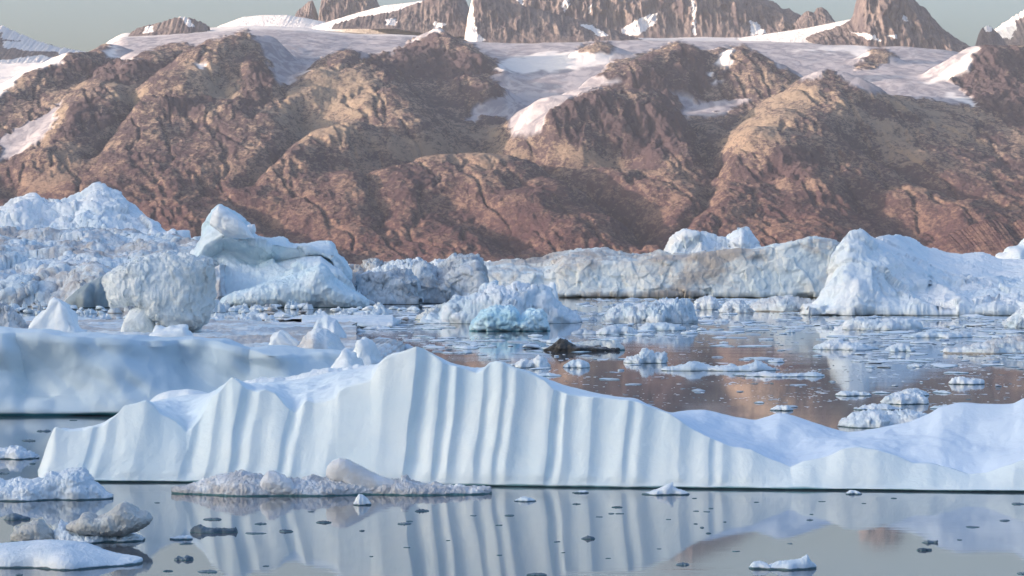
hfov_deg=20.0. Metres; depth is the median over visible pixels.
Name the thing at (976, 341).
ice pan
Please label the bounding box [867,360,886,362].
brash ice
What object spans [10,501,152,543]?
rotten floe
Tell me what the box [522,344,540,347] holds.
brash ice
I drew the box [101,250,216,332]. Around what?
weathered ice block
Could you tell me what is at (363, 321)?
ice shelf
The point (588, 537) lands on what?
ice fragment
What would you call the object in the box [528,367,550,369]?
brash ice
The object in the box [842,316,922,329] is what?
ice floe
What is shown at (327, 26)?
snow dome
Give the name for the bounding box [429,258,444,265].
iceberg
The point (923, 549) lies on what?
ice fragment
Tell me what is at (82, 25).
sky
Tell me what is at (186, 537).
ice fragment
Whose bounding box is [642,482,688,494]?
ice fragment
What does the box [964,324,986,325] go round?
brash ice
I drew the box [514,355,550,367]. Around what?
ice floe
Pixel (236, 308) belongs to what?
ice chunk
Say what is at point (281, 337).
ice block
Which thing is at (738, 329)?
ice pan
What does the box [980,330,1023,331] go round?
ice pan
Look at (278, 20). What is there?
snow dome
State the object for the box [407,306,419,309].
ice chunk
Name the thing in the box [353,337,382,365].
ice block
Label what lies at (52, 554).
ice floe
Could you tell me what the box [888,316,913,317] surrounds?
brash ice
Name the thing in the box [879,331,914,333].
ice pan
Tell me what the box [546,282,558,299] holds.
ice block
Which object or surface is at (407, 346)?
ice floe
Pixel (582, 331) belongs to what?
brash ice
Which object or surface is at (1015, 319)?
ice floe
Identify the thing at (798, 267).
stained iceberg
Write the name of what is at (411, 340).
ice pan
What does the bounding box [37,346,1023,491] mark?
fluted iceberg
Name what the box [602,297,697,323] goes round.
ice floe
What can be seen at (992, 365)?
brash ice
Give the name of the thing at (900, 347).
ice floe
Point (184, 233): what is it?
iceberg
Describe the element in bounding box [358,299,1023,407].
ice flakes
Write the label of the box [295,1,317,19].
rock tower
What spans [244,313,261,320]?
ice chunk
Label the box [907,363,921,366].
brash ice
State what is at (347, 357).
ice block
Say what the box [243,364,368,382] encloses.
ice block
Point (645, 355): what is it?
ice floe
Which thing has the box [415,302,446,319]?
ice block
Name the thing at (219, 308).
ice chunk
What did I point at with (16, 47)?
snow peak
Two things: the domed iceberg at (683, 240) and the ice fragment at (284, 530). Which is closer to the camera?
the ice fragment at (284, 530)
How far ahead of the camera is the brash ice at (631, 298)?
859.12 m
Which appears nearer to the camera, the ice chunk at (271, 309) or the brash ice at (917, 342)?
the brash ice at (917, 342)
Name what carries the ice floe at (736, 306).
on the water
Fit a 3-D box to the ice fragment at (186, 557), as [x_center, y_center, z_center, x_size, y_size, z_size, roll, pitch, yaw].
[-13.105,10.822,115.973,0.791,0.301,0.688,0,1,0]
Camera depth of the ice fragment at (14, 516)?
133.67 m
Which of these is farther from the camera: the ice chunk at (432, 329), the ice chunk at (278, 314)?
the ice chunk at (278, 314)
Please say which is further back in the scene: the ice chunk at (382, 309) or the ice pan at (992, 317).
the ice chunk at (382, 309)
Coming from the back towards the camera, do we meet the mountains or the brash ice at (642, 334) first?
the mountains
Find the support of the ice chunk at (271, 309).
on the water
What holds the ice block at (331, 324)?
on the water
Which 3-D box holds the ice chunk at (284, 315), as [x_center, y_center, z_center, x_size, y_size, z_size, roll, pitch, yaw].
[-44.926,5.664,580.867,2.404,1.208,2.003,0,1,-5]
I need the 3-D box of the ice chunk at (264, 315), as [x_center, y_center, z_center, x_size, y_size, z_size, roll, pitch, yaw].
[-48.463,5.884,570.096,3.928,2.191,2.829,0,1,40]
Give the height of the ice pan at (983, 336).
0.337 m
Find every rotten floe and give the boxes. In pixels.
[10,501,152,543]
[542,338,624,350]
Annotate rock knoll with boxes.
[128,16,209,36]
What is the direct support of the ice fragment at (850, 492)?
on the water
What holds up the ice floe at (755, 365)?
on the water
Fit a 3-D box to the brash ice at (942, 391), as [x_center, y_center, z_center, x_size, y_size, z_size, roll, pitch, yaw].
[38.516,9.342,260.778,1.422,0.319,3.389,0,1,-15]
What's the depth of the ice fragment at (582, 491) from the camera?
148.97 m
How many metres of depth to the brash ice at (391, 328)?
494.56 m
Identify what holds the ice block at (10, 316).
on the water
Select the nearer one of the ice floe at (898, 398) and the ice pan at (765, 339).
the ice floe at (898, 398)
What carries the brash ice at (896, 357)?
on the water
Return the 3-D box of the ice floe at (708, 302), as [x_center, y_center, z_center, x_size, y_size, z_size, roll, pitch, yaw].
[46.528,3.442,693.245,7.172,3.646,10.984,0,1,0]
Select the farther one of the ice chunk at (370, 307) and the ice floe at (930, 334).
the ice chunk at (370, 307)
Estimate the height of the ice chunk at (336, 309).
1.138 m
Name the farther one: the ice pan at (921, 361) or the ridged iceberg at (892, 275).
the ridged iceberg at (892, 275)
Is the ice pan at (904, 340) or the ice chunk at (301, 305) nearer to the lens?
the ice pan at (904, 340)
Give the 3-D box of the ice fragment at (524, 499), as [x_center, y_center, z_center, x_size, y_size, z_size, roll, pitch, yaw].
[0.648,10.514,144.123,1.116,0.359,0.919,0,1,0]
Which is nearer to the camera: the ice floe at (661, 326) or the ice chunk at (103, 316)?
the ice floe at (661, 326)
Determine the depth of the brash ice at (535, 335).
449.55 m
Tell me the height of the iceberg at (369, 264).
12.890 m
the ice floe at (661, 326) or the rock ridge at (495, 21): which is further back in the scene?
the rock ridge at (495, 21)
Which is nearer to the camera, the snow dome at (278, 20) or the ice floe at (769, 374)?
the ice floe at (769, 374)
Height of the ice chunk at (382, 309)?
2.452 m
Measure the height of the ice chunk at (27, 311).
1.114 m
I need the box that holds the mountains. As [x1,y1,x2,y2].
[0,25,1023,264]
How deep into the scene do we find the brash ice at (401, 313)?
627.22 m
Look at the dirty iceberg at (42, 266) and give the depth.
803.06 m
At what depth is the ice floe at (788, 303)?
666.40 m
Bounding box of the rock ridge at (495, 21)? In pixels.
[465,0,642,43]
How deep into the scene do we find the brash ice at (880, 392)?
259.74 m
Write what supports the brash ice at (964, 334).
on the water
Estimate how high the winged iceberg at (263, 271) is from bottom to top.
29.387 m
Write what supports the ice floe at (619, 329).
on the water
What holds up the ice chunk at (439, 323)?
on the water
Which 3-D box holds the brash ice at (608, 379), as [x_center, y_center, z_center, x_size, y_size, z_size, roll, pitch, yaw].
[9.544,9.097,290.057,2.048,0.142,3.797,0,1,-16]
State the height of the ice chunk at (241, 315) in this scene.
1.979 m
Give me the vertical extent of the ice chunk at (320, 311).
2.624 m
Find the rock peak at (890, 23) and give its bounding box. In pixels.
[806,0,970,51]
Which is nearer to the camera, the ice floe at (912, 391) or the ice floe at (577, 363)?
the ice floe at (912, 391)
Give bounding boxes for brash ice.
[363,325,389,328]
[377,328,406,329]
[395,312,413,314]
[454,345,478,348]
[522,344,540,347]
[528,334,542,336]
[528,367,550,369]
[538,372,561,375]
[546,337,571,342]
[571,329,595,333]
[598,338,620,340]
[599,378,619,379]
[626,297,641,299]
[635,333,654,335]
[680,331,698,333]
[714,319,729,321]
[768,358,783,362]
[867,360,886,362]
[872,391,889,393]
[881,338,902,339]
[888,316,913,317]
[888,355,903,358]
[906,353,926,354]
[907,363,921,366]
[910,341,933,343]
[930,404,946,408]
[932,390,950,393]
[952,331,972,336]
[960,314,982,316]
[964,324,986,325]
[981,364,1004,365]
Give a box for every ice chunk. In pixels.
[23,309,32,312]
[70,305,77,309]
[77,310,88,317]
[84,308,96,313]
[98,314,111,318]
[107,307,121,312]
[211,312,225,318]
[213,298,225,312]
[228,305,247,310]
[235,312,248,317]
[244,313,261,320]
[249,304,261,309]
[259,312,274,319]
[262,304,277,310]
[267,307,275,311]
[273,311,283,316]
[281,313,292,317]
[284,299,297,307]
[290,305,296,309]
[297,303,305,308]
[301,303,312,309]
[317,309,326,314]
[330,308,341,311]
[339,307,347,314]
[348,309,357,314]
[362,305,373,310]
[373,305,392,313]
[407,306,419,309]
[422,328,441,329]
[429,322,449,323]
[434,326,455,327]
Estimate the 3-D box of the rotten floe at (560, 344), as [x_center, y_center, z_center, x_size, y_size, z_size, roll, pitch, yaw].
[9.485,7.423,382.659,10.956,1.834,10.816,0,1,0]
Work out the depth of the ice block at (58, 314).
331.44 m
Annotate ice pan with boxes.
[402,339,420,340]
[422,345,444,347]
[507,341,528,342]
[516,353,550,354]
[637,330,655,332]
[698,320,714,321]
[707,331,725,333]
[729,328,747,329]
[737,345,771,346]
[745,324,771,325]
[745,357,784,359]
[758,338,773,339]
[785,326,804,327]
[827,335,857,337]
[862,334,888,335]
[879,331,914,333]
[885,361,910,362]
[892,340,913,341]
[897,359,930,362]
[914,318,950,320]
[928,329,948,330]
[930,363,957,367]
[944,371,967,373]
[965,340,985,341]
[973,335,991,337]
[976,317,1007,318]
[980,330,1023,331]
[1007,356,1023,358]
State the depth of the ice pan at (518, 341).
417.86 m
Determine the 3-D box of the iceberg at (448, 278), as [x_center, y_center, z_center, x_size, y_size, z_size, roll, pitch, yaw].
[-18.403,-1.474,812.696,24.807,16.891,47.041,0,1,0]
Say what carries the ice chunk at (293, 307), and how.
on the water
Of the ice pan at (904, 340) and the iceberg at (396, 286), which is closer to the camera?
the ice pan at (904, 340)
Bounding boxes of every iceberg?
[0,182,178,234]
[0,225,225,306]
[0,326,341,415]
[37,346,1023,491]
[177,230,190,238]
[190,204,369,306]
[349,258,389,271]
[355,267,423,304]
[366,257,426,271]
[410,253,488,302]
[419,280,582,330]
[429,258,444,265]
[484,236,839,297]
[664,226,760,253]
[799,228,1023,315]
[995,239,1023,258]
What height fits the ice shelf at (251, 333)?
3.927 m
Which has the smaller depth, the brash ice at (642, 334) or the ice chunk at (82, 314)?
the brash ice at (642, 334)
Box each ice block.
[0,303,28,328]
[28,297,86,332]
[65,276,109,307]
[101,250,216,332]
[149,324,192,336]
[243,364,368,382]
[268,330,298,346]
[297,327,344,349]
[311,316,346,337]
[331,348,363,367]
[352,270,363,286]
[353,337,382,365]
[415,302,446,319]
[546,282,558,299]
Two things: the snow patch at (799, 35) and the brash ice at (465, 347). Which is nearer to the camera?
the brash ice at (465, 347)
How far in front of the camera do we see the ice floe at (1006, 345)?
366.75 m
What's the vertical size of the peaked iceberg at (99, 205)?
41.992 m
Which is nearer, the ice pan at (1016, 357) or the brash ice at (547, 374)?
the brash ice at (547, 374)
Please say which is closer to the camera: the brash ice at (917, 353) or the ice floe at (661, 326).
the brash ice at (917, 353)
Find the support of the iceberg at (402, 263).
on the water
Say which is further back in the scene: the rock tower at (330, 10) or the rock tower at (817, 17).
the rock tower at (330, 10)
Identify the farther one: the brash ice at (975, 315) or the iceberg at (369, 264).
the iceberg at (369, 264)
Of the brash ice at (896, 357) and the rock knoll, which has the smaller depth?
the brash ice at (896, 357)
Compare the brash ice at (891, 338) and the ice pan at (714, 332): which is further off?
the ice pan at (714, 332)
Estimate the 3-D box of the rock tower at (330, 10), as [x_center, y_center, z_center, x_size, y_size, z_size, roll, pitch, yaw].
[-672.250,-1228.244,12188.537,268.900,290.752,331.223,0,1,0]
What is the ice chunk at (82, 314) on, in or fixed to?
on the water
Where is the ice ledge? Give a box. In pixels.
[150,389,206,401]
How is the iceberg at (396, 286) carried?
on the water
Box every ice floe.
[0,445,39,459]
[0,467,113,501]
[0,539,142,569]
[171,458,491,495]
[405,344,412,349]
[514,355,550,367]
[563,359,589,367]
[596,324,637,334]
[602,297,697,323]
[623,348,667,363]
[638,322,685,330]
[661,360,775,370]
[694,295,721,309]
[718,299,753,312]
[744,371,824,376]
[749,294,813,311]
[770,405,792,410]
[813,339,878,349]
[835,390,871,395]
[837,408,926,427]
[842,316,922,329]
[853,403,901,409]
[880,392,928,404]
[885,342,915,351]
[899,388,928,395]
[901,331,961,337]
[943,335,1023,354]
[948,376,984,384]
[1002,307,1023,327]
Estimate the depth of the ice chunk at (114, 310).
643.32 m
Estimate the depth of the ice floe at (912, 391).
255.00 m
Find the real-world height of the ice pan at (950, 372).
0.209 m
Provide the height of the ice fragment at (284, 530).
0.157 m
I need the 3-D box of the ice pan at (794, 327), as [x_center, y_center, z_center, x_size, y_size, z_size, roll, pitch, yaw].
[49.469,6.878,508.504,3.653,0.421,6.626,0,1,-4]
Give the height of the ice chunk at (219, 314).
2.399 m
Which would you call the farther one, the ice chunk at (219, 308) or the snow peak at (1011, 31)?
the snow peak at (1011, 31)
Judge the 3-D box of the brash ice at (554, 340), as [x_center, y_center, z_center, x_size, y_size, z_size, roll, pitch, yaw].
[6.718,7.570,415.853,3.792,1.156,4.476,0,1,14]
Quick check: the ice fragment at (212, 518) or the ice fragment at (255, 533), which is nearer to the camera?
the ice fragment at (255, 533)
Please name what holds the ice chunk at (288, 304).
on the water
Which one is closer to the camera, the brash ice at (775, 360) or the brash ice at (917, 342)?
the brash ice at (775, 360)
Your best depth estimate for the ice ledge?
182.89 m
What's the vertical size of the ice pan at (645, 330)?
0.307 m
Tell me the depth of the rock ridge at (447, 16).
10421.64 m
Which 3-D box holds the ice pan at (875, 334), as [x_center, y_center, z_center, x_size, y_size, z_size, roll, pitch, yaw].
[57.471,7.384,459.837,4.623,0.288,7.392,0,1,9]
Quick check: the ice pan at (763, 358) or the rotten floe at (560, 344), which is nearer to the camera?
the ice pan at (763, 358)
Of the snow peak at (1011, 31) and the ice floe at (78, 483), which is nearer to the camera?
the ice floe at (78, 483)
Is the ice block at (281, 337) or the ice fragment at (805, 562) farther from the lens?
the ice block at (281, 337)
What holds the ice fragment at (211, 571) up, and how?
on the water
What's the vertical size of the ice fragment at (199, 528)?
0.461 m
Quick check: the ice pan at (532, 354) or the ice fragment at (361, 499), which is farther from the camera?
the ice pan at (532, 354)
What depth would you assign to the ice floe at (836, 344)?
384.61 m
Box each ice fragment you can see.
[4,513,30,519]
[170,535,192,539]
[174,555,193,560]
[190,524,237,532]
[198,569,216,572]
[203,517,221,519]
[246,532,266,533]
[279,529,292,531]
[353,494,370,505]
[514,496,535,501]
[527,572,546,575]
[572,490,588,492]
[581,535,594,538]
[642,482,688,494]
[749,554,816,570]
[846,490,861,494]
[917,548,931,550]
[922,540,937,542]
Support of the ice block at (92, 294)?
on the water
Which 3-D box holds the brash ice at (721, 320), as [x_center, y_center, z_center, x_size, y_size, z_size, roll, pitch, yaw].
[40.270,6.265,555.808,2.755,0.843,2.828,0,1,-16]
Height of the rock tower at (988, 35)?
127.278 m
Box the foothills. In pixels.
[926,219,1023,255]
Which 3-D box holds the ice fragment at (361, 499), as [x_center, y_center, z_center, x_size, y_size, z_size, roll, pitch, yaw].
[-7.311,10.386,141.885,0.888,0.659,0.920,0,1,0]
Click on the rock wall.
(684, 18)
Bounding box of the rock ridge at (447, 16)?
[332,0,469,36]
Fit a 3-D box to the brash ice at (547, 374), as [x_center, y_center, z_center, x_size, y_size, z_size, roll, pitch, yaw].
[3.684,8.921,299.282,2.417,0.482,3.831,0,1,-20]
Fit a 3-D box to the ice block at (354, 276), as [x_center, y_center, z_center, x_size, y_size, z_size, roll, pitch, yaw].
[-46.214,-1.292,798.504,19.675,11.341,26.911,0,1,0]
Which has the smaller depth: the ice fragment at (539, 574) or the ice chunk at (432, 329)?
the ice fragment at (539, 574)
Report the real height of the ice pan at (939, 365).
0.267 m
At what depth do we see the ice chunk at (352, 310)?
620.66 m
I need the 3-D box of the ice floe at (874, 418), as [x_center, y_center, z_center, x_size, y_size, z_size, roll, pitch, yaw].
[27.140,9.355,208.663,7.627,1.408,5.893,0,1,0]
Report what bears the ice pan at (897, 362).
on the water
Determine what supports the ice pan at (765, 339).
on the water
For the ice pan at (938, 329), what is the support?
on the water
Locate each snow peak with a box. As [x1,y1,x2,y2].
[0,25,84,63]
[995,10,1023,45]
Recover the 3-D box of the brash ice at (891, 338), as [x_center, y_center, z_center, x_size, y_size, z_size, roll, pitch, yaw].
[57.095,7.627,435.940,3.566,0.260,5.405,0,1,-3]
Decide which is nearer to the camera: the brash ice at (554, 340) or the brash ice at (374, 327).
the brash ice at (554, 340)
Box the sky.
[0,0,1023,51]
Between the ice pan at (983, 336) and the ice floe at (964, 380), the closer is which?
the ice floe at (964, 380)
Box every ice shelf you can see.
[22,316,404,358]
[282,314,400,327]
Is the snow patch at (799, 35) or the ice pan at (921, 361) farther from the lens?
the snow patch at (799, 35)
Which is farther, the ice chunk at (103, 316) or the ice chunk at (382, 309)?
the ice chunk at (382, 309)
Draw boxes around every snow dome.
[218,15,325,27]
[312,1,423,34]
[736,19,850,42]
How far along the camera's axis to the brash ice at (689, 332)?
466.99 m
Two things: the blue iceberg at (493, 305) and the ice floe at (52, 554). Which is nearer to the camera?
the ice floe at (52, 554)
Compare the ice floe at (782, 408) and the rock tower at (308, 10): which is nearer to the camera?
the ice floe at (782, 408)
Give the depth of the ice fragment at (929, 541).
122.78 m
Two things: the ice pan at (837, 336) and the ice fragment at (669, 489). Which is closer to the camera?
the ice fragment at (669, 489)
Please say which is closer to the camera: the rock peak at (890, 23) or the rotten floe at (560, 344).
the rotten floe at (560, 344)
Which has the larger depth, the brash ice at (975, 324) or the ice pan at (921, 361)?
the brash ice at (975, 324)
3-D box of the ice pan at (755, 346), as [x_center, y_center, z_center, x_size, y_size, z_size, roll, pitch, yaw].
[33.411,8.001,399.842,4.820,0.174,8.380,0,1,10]
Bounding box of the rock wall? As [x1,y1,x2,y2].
[504,0,800,37]
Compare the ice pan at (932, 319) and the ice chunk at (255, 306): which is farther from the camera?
the ice chunk at (255, 306)
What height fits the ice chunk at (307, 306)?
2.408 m
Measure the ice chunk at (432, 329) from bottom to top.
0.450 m
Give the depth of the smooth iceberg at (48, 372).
224.19 m
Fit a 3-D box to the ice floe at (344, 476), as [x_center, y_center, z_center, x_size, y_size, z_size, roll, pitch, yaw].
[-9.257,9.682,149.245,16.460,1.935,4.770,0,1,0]
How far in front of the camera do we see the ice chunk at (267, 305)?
677.51 m
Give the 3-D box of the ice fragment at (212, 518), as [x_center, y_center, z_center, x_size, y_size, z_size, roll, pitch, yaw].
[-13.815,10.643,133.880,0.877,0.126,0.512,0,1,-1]
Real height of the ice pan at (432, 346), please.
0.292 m
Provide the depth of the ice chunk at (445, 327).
506.69 m
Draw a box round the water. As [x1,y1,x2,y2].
[0,298,1023,575]
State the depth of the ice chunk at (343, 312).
587.39 m
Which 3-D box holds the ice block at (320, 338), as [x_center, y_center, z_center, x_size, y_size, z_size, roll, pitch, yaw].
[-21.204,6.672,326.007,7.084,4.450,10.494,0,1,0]
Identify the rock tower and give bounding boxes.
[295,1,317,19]
[318,0,379,21]
[792,7,834,29]
[975,25,1006,45]
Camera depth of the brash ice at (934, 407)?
233.26 m
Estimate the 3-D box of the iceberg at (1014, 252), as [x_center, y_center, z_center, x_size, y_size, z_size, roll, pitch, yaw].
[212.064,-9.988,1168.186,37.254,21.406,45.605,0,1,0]
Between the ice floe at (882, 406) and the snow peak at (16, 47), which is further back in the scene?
the snow peak at (16, 47)
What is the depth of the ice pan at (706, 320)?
557.24 m
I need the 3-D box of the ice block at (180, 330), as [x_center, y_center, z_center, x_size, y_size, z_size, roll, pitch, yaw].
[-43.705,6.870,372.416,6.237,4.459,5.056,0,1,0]
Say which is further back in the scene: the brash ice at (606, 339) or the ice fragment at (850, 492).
the brash ice at (606, 339)
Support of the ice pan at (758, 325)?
on the water
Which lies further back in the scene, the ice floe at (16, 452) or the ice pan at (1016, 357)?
the ice pan at (1016, 357)
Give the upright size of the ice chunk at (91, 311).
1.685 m
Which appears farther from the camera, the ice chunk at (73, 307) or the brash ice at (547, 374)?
the ice chunk at (73, 307)
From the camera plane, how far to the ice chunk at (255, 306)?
675.61 m
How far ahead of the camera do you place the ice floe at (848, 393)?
254.87 m

